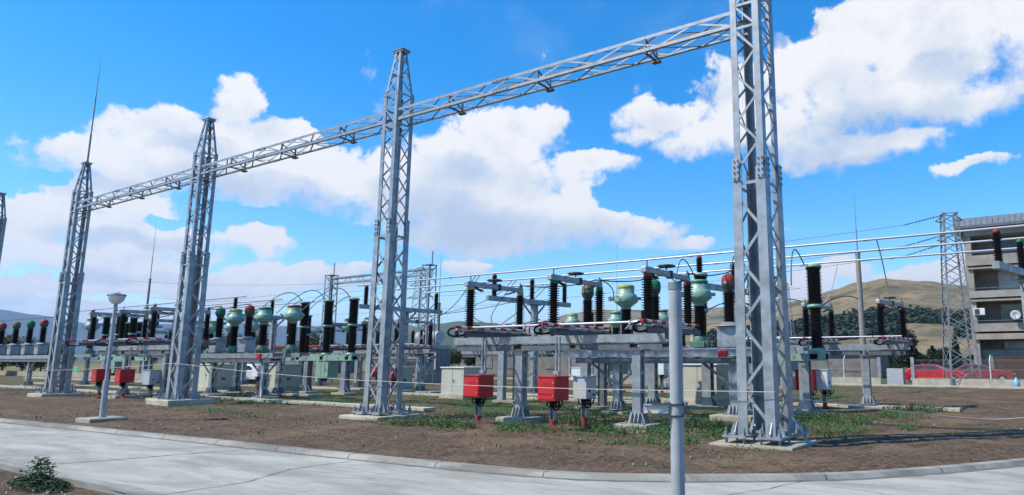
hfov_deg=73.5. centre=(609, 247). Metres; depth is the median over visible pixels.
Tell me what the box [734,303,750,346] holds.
disconnector
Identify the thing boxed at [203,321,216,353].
current transformer
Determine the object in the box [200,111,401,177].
lattice beam
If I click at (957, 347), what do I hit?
tree
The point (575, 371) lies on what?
control box
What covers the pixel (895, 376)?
cabinet
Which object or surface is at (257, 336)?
tree
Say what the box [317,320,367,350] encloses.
disconnector
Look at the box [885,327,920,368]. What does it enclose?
tree
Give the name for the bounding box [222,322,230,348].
current transformer
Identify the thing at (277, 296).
jumper cable
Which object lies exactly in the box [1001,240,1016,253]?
window
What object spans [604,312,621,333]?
current transformer
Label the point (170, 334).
disconnector
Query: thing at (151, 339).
disconnector
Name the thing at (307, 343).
circuit breaker
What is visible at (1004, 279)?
window
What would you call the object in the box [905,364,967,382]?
parked car
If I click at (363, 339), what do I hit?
disconnector
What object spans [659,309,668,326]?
current transformer
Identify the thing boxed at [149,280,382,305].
overhead wire
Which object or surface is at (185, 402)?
concrete pad
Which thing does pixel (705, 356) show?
steel stand
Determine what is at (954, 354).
tree
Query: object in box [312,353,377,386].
steel stand
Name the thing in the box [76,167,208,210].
lattice beam
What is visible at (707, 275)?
jumper cable
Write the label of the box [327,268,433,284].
gantry beam
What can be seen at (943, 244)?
busbar tube
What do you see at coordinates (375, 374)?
control box
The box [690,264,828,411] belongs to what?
circuit breaker
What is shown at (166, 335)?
disconnector
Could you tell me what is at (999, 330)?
building
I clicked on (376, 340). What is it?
voltage transformer
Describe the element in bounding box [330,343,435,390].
steel stand
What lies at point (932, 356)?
tree
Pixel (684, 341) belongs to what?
disconnector
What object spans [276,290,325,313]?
jumper cable
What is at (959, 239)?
pylon
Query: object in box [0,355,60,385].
steel stand
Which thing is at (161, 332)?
disconnector
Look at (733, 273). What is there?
post insulator
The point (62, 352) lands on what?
tree
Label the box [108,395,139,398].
concrete footing
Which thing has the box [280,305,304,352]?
current transformer
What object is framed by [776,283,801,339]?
pylon
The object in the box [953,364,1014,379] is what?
parked car
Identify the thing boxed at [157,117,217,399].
lattice tower
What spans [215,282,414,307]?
overhead wire
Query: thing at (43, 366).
tree
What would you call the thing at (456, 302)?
conductor wire
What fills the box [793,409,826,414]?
concrete footing
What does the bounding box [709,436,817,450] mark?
concrete pad
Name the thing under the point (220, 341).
voltage transformer
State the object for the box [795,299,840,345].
disconnector
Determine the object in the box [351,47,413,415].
lattice tower
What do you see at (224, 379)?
kiosk
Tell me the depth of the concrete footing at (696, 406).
24.09 m
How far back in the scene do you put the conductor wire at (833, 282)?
29.01 m
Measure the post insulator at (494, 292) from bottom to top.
1.115 m
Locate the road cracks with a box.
[14,433,800,494]
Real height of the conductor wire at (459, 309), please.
2.089 m
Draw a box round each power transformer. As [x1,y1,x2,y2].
[407,329,450,382]
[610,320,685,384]
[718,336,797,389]
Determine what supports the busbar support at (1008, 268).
on the ground
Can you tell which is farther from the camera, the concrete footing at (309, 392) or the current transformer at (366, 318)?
the current transformer at (366, 318)
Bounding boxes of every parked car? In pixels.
[246,364,259,380]
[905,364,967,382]
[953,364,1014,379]
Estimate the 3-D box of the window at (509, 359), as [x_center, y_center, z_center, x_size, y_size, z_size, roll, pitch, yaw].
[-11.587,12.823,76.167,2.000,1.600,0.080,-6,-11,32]
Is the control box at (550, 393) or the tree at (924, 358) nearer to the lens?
the control box at (550, 393)
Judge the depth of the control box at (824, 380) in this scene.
23.98 m
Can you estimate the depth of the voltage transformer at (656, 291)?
21.82 m
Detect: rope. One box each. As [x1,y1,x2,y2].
[46,363,774,392]
[748,393,1023,419]
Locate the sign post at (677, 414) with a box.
[643,282,687,494]
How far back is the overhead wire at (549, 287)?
66.95 m
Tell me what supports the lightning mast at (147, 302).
on the ground
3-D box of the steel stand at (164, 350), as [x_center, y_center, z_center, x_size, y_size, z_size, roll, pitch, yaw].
[-22.263,5.469,30.847,7.280,2.535,1.575,-6,-11,32]
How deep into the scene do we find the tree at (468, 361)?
123.58 m
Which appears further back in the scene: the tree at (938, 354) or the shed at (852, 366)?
the tree at (938, 354)
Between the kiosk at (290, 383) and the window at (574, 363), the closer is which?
the kiosk at (290, 383)
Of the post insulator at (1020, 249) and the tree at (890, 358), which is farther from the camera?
the tree at (890, 358)
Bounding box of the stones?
[0,393,1022,494]
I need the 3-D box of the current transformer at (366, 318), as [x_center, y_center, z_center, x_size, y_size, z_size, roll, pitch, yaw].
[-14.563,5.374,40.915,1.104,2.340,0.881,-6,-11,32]
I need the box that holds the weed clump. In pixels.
[7,456,71,490]
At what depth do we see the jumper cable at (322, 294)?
34.63 m
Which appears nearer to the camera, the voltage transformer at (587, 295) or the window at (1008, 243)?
the voltage transformer at (587, 295)
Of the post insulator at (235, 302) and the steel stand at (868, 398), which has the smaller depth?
the steel stand at (868, 398)
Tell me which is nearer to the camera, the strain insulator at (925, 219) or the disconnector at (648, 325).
the disconnector at (648, 325)
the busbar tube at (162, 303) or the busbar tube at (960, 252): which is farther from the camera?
the busbar tube at (162, 303)
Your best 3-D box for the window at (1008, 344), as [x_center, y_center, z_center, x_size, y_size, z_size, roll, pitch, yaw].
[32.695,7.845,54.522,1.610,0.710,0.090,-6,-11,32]
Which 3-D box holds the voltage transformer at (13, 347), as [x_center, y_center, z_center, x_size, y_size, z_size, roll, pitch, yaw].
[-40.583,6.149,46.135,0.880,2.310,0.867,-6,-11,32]
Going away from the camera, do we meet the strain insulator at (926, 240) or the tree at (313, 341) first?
the strain insulator at (926, 240)
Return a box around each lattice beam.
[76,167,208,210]
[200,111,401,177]
[397,10,747,125]
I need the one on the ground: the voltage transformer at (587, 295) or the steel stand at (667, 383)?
the steel stand at (667, 383)
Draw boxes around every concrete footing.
[13,385,41,386]
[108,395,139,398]
[200,393,226,396]
[247,396,278,398]
[292,391,320,393]
[329,392,358,394]
[396,390,440,392]
[496,415,544,424]
[599,410,631,413]
[613,422,664,432]
[684,404,725,409]
[709,413,752,421]
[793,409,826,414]
[848,404,884,408]
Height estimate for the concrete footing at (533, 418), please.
0.330 m
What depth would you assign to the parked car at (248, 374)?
50.60 m
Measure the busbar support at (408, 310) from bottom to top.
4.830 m
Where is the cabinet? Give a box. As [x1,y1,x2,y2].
[886,368,905,384]
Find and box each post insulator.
[233,297,237,308]
[270,300,274,313]
[363,285,368,304]
[434,292,438,309]
[491,274,497,295]
[529,278,534,298]
[562,283,566,302]
[696,255,702,272]
[729,262,734,275]
[991,228,1003,261]
[1015,238,1023,268]
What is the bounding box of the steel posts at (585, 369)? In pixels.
[575,350,609,409]
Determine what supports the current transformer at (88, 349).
on the steel stand at (86, 362)
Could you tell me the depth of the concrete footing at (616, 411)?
21.79 m
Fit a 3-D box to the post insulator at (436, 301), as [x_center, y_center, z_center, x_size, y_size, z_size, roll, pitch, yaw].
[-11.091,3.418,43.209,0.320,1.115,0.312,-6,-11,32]
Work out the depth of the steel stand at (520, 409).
18.15 m
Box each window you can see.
[479,354,492,367]
[507,357,512,368]
[545,354,557,368]
[569,357,578,366]
[811,361,827,368]
[844,359,860,370]
[997,271,1019,289]
[1000,303,1023,322]
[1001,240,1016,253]
[1003,340,1023,348]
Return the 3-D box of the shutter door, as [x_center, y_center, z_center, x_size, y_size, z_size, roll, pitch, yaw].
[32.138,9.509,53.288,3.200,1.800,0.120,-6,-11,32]
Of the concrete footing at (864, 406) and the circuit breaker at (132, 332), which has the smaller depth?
the concrete footing at (864, 406)
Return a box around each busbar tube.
[80,295,245,311]
[111,298,281,312]
[140,301,313,314]
[357,224,1023,286]
[395,237,1023,289]
[424,247,1016,293]
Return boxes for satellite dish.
[1010,310,1020,319]
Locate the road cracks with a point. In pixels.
(271, 474)
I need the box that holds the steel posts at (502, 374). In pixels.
[492,344,521,402]
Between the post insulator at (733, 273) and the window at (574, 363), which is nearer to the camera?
the post insulator at (733, 273)
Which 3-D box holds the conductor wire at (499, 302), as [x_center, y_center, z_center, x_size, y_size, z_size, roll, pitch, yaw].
[-4.356,2.077,29.027,1.444,3.122,14.877,2,-10,-11]
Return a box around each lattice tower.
[0,192,6,261]
[36,62,100,393]
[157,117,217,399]
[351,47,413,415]
[722,0,808,445]
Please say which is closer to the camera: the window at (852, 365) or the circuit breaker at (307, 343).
the circuit breaker at (307, 343)
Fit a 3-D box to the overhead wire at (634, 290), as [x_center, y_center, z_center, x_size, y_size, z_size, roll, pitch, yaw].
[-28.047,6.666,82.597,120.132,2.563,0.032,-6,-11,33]
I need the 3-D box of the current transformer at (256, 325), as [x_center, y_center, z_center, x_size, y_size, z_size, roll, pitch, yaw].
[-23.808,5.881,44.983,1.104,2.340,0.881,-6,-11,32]
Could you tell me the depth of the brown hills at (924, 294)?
700.52 m
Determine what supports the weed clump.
on the ground
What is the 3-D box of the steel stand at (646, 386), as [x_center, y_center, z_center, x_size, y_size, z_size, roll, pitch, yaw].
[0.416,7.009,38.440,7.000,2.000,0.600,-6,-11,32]
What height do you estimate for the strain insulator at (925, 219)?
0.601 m
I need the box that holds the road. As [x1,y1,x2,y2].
[0,423,1023,494]
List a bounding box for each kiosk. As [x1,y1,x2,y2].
[198,364,232,389]
[267,364,302,391]
[376,366,413,391]
[439,367,488,399]
[683,364,729,406]
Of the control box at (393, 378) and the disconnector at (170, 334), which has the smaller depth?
the control box at (393, 378)
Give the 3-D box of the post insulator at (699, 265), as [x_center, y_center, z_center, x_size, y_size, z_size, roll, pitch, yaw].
[3.703,0.874,27.978,0.320,1.115,0.312,-6,-11,32]
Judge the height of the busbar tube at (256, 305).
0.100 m
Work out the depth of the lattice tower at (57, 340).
33.84 m
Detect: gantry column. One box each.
[319,263,338,382]
[415,251,437,385]
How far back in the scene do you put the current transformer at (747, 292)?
22.08 m
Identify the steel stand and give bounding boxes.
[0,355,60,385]
[57,354,99,384]
[82,338,177,397]
[138,353,194,382]
[193,353,283,395]
[211,358,248,384]
[226,353,309,393]
[309,348,364,383]
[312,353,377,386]
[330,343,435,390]
[372,356,435,381]
[453,320,668,424]
[461,351,554,385]
[563,349,751,415]
[579,357,647,389]
[607,346,669,386]
[645,347,807,409]
[746,335,909,404]
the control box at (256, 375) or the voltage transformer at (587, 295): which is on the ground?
the control box at (256, 375)
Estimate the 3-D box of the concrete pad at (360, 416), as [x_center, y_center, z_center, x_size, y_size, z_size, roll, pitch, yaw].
[-6.882,5.220,20.390,1.750,0.380,1.750,-6,-11,32]
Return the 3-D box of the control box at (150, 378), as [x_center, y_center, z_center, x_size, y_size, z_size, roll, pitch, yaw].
[-20.052,6.027,29.567,0.726,1.352,0.560,-6,-11,32]
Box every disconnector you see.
[66,309,148,345]
[95,306,174,345]
[126,303,215,344]
[134,329,167,350]
[135,329,179,350]
[167,328,203,351]
[216,333,243,353]
[297,328,323,351]
[316,328,356,351]
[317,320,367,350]
[355,319,396,350]
[356,328,379,343]
[392,316,437,349]
[447,276,531,336]
[533,269,611,335]
[629,260,700,334]
[666,324,687,347]
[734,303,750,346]
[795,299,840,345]
[869,295,913,345]
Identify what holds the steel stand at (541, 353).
on the ground
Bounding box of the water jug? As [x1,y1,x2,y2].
[1013,378,1019,386]
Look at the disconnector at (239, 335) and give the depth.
58.26 m
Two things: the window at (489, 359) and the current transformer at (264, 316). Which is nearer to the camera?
the current transformer at (264, 316)
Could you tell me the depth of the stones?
15.24 m
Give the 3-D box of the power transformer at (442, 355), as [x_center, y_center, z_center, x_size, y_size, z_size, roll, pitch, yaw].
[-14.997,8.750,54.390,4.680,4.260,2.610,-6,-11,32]
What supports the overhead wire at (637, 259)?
attached to the strain insulator at (925, 219)
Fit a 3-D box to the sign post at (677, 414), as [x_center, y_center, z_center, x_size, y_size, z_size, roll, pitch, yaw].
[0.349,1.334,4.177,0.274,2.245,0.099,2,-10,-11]
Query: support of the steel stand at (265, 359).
on the concrete footing at (215, 394)
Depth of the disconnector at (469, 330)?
19.83 m
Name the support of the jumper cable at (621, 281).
attached to the disconnector at (553, 325)
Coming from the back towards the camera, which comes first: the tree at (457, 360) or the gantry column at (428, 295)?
the tree at (457, 360)
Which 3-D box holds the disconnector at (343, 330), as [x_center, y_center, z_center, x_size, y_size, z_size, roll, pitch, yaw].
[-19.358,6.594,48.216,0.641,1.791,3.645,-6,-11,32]
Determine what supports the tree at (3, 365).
on the ground
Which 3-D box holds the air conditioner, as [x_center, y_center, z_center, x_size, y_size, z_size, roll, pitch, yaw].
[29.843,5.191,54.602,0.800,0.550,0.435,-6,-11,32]
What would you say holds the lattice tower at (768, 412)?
on the concrete pad at (794, 444)
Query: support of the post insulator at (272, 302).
on the busbar support at (273, 326)
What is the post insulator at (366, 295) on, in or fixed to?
on the busbar support at (408, 310)
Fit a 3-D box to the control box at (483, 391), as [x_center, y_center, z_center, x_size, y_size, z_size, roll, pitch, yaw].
[-3.549,3.667,18.466,0.666,2.350,0.640,-6,-11,32]
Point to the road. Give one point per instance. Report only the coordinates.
(174, 472)
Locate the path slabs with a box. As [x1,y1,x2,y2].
[0,382,961,411]
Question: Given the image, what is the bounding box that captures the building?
[955,213,1023,379]
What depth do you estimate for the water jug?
43.49 m
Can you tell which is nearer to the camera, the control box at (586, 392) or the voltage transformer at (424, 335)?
the control box at (586, 392)
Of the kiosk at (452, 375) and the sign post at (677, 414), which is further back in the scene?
the kiosk at (452, 375)
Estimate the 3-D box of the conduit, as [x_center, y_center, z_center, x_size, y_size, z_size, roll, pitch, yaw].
[-15.324,6.253,29.746,0.147,0.957,0.869,5,-11,-27]
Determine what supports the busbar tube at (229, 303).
on the post insulator
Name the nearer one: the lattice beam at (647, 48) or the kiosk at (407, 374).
the lattice beam at (647, 48)
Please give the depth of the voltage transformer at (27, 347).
44.65 m
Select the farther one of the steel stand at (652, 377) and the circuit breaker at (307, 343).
the circuit breaker at (307, 343)
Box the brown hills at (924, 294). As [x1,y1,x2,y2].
[685,278,973,363]
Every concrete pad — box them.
[27,392,84,396]
[146,398,214,405]
[339,412,423,420]
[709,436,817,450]
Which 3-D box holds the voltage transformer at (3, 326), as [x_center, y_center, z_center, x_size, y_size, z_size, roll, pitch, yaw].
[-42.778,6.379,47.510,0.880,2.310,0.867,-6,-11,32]
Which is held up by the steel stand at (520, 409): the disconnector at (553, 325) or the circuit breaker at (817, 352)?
the disconnector at (553, 325)
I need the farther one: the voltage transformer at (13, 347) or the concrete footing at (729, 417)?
the voltage transformer at (13, 347)
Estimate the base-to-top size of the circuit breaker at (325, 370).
4.894 m
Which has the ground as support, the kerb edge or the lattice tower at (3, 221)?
the kerb edge
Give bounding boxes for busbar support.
[84,323,162,327]
[148,318,226,328]
[227,313,285,363]
[358,304,442,366]
[486,295,570,392]
[708,283,748,321]
[992,261,1023,319]
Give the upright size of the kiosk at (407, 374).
1.450 m
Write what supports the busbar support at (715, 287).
on the ground
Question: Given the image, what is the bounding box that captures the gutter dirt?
[0,422,1023,482]
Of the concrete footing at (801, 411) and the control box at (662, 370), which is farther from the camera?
the control box at (662, 370)
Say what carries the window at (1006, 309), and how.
in the building
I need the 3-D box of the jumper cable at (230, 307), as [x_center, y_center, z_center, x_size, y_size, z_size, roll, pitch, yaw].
[-17.768,2.752,31.587,0.107,0.377,1.907,-6,-11,33]
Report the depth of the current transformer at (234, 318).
35.71 m
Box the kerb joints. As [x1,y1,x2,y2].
[6,419,1018,478]
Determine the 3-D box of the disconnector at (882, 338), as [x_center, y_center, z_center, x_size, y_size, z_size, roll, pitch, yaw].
[10.151,2.656,24.456,0.686,1.791,3.645,-8,-13,41]
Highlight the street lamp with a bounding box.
[75,292,127,422]
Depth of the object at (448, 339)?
2708.98 m
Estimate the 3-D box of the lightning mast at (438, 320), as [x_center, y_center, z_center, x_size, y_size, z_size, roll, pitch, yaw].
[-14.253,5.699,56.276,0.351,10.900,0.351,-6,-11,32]
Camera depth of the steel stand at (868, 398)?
24.84 m
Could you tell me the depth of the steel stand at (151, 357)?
51.10 m
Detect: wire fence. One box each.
[568,356,881,383]
[910,355,1023,386]
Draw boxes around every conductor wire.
[406,285,542,319]
[417,281,511,319]
[431,276,475,319]
[466,276,559,325]
[491,281,539,324]
[501,284,547,324]
[826,262,837,301]
[876,240,890,299]
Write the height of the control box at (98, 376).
2.350 m
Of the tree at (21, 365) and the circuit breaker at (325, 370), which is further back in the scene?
the tree at (21, 365)
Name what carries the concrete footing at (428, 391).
on the ground
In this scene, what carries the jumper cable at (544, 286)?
attached to the disconnector at (469, 330)
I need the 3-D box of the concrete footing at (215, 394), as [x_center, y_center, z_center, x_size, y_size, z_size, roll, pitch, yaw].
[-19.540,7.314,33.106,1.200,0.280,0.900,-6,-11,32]
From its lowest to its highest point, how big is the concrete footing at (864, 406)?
0.280 m
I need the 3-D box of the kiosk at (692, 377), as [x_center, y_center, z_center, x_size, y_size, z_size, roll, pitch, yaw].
[3.654,5.371,26.298,1.720,1.670,1.320,-6,-11,32]
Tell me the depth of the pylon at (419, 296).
86.50 m
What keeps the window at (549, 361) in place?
in the shed at (546, 366)
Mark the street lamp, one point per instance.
(116, 299)
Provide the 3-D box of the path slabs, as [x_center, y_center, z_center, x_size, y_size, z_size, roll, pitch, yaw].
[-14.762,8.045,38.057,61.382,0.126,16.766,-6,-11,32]
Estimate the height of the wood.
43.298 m
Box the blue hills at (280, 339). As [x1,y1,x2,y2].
[0,309,416,360]
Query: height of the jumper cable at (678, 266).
1.326 m
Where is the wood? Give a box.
[707,304,971,347]
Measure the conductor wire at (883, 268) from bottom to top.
2.019 m
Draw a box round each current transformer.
[82,318,99,353]
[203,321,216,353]
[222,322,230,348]
[223,309,245,352]
[243,319,259,352]
[252,307,274,352]
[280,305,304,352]
[340,318,358,344]
[359,317,377,343]
[561,313,581,350]
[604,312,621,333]
[608,285,640,342]
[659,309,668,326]
[682,279,714,347]
[746,275,779,346]
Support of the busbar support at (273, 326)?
on the ground
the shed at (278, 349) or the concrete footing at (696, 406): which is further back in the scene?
the shed at (278, 349)
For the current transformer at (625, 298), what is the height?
2.340 m
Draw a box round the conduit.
[259,378,263,397]
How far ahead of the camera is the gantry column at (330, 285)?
52.97 m
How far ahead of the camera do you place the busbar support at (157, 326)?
61.55 m
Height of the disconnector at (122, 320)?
1.791 m
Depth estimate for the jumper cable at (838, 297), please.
23.56 m
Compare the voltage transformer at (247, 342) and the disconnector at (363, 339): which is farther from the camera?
the disconnector at (363, 339)
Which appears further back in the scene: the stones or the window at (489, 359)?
the window at (489, 359)
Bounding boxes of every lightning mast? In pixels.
[138,223,156,373]
[436,267,440,344]
[854,201,866,392]
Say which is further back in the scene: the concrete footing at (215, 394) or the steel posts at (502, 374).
the concrete footing at (215, 394)
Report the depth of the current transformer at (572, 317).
40.33 m
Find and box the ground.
[0,361,1023,494]
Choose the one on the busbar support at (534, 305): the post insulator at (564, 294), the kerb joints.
the post insulator at (564, 294)
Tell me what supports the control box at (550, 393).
on the ground
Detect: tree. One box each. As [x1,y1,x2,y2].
[0,334,20,370]
[4,336,49,370]
[34,348,49,371]
[48,343,75,371]
[193,345,206,363]
[255,333,275,345]
[296,333,322,344]
[448,345,456,365]
[452,349,463,366]
[455,347,475,366]
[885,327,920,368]
[888,355,894,367]
[892,355,905,368]
[918,352,930,363]
[928,345,938,364]
[934,347,952,366]
[946,349,959,368]
[951,334,962,369]
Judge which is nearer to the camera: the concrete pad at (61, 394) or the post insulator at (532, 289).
the concrete pad at (61, 394)
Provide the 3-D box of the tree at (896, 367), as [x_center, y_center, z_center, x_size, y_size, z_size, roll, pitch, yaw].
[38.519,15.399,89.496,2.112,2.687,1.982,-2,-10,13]
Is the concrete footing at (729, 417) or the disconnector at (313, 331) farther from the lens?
the disconnector at (313, 331)
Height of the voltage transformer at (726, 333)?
2.310 m
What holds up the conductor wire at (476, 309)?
hanging from the busbar tube at (960, 252)
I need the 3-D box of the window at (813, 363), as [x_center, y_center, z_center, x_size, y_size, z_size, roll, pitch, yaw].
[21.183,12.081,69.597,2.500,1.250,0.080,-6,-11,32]
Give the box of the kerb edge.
[0,459,166,494]
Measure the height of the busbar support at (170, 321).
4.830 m
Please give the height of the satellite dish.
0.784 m
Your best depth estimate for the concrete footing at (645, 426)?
16.78 m
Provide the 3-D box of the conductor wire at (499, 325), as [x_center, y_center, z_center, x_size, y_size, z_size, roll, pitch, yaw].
[-4.745,1.851,27.674,1.399,3.122,13.901,4,-10,-21]
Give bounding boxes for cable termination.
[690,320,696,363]
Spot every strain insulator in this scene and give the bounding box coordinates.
[905,215,942,224]
[906,235,943,245]
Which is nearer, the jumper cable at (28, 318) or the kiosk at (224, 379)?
the kiosk at (224, 379)
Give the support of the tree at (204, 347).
on the ground
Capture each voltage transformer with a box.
[0,322,7,354]
[6,321,21,354]
[20,319,35,354]
[33,318,49,353]
[208,306,227,352]
[237,303,257,351]
[375,326,378,343]
[420,325,428,353]
[576,285,593,343]
[642,279,666,342]
[715,271,735,347]
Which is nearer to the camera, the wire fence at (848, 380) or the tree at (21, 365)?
the wire fence at (848, 380)
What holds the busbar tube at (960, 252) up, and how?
on the post insulator at (564, 294)
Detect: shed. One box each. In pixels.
[237,345,354,372]
[476,344,593,375]
[697,350,888,377]
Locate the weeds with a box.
[0,386,1012,471]
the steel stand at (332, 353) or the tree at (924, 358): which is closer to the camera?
the steel stand at (332, 353)
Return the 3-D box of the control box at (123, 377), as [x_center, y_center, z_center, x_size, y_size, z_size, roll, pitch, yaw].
[-21.907,5.690,30.578,0.666,2.350,0.640,-6,-11,32]
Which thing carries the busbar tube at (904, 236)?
on the post insulator at (699, 265)
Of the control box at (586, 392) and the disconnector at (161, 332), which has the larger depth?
the disconnector at (161, 332)
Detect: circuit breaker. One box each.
[97,316,137,383]
[123,321,150,380]
[269,315,311,383]
[295,298,359,393]
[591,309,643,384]
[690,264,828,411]
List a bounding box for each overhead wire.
[125,225,902,284]
[140,246,902,301]
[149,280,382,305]
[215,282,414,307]
[275,255,905,315]
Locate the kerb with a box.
[0,418,1023,480]
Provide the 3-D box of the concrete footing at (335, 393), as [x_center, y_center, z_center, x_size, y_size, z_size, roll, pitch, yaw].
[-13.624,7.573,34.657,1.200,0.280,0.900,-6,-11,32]
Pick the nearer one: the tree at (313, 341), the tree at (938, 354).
the tree at (938, 354)
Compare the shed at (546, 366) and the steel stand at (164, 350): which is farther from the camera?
the shed at (546, 366)
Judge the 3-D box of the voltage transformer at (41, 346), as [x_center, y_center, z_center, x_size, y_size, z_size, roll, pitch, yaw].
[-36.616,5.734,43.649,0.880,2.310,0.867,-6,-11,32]
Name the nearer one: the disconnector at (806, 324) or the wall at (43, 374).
the disconnector at (806, 324)
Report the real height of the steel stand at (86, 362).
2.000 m
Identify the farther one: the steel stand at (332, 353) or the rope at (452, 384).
the steel stand at (332, 353)
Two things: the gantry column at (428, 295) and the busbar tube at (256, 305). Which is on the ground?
the gantry column at (428, 295)
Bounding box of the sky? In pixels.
[0,0,1023,328]
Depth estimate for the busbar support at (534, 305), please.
35.41 m
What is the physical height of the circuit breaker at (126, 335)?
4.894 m
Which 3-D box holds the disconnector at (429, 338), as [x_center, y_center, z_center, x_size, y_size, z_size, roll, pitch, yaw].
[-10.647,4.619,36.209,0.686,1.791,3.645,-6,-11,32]
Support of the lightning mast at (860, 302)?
on the ground
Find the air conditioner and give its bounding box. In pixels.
[973,308,984,314]
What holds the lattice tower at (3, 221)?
on the concrete pad
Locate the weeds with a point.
(612, 429)
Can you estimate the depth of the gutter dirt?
10.25 m
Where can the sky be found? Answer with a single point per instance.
(905, 111)
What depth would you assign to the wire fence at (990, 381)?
45.98 m
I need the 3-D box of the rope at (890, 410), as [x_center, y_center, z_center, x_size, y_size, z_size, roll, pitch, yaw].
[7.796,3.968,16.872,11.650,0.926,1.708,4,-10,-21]
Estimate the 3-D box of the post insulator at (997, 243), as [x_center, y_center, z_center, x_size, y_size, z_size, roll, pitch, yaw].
[12.777,-0.076,22.292,0.320,1.115,0.312,-6,-11,32]
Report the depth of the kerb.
10.34 m
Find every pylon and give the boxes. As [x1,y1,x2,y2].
[407,267,434,344]
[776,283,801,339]
[935,212,981,384]
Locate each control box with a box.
[91,348,110,397]
[114,347,136,397]
[142,369,160,397]
[251,365,260,390]
[371,367,377,386]
[390,351,397,387]
[463,338,494,423]
[536,337,570,430]
[570,367,579,379]
[572,376,597,428]
[658,363,667,395]
[794,344,816,395]
[816,369,833,408]
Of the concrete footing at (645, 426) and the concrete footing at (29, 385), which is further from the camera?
the concrete footing at (29, 385)
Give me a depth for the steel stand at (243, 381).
44.88 m
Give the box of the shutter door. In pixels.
[993,357,1023,379]
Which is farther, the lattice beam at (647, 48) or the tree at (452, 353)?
the tree at (452, 353)
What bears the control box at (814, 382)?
on the ground
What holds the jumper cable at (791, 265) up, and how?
attached to the circuit breaker at (817, 352)
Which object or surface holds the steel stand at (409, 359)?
on the ground
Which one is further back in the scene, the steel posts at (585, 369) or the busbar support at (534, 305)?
the busbar support at (534, 305)
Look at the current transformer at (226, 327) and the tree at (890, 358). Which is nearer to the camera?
the current transformer at (226, 327)
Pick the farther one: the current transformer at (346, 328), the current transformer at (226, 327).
the current transformer at (226, 327)
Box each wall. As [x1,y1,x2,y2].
[0,371,255,382]
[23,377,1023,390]
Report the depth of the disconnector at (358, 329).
47.90 m
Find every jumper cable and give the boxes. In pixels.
[2,317,53,320]
[210,304,249,309]
[254,292,301,313]
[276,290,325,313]
[301,288,349,311]
[521,284,575,287]
[600,278,652,281]
[675,259,692,281]
[688,272,727,275]
[790,249,804,285]
[822,296,858,304]
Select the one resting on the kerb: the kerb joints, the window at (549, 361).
the kerb joints
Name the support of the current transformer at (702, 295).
on the steel stand at (652, 377)
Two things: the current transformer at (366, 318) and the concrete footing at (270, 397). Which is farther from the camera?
the current transformer at (366, 318)
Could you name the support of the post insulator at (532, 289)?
on the busbar support at (534, 305)
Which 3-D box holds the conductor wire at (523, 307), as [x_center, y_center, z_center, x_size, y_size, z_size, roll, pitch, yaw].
[-3.888,2.295,30.332,1.319,3.122,16.193,0,-9,-2]

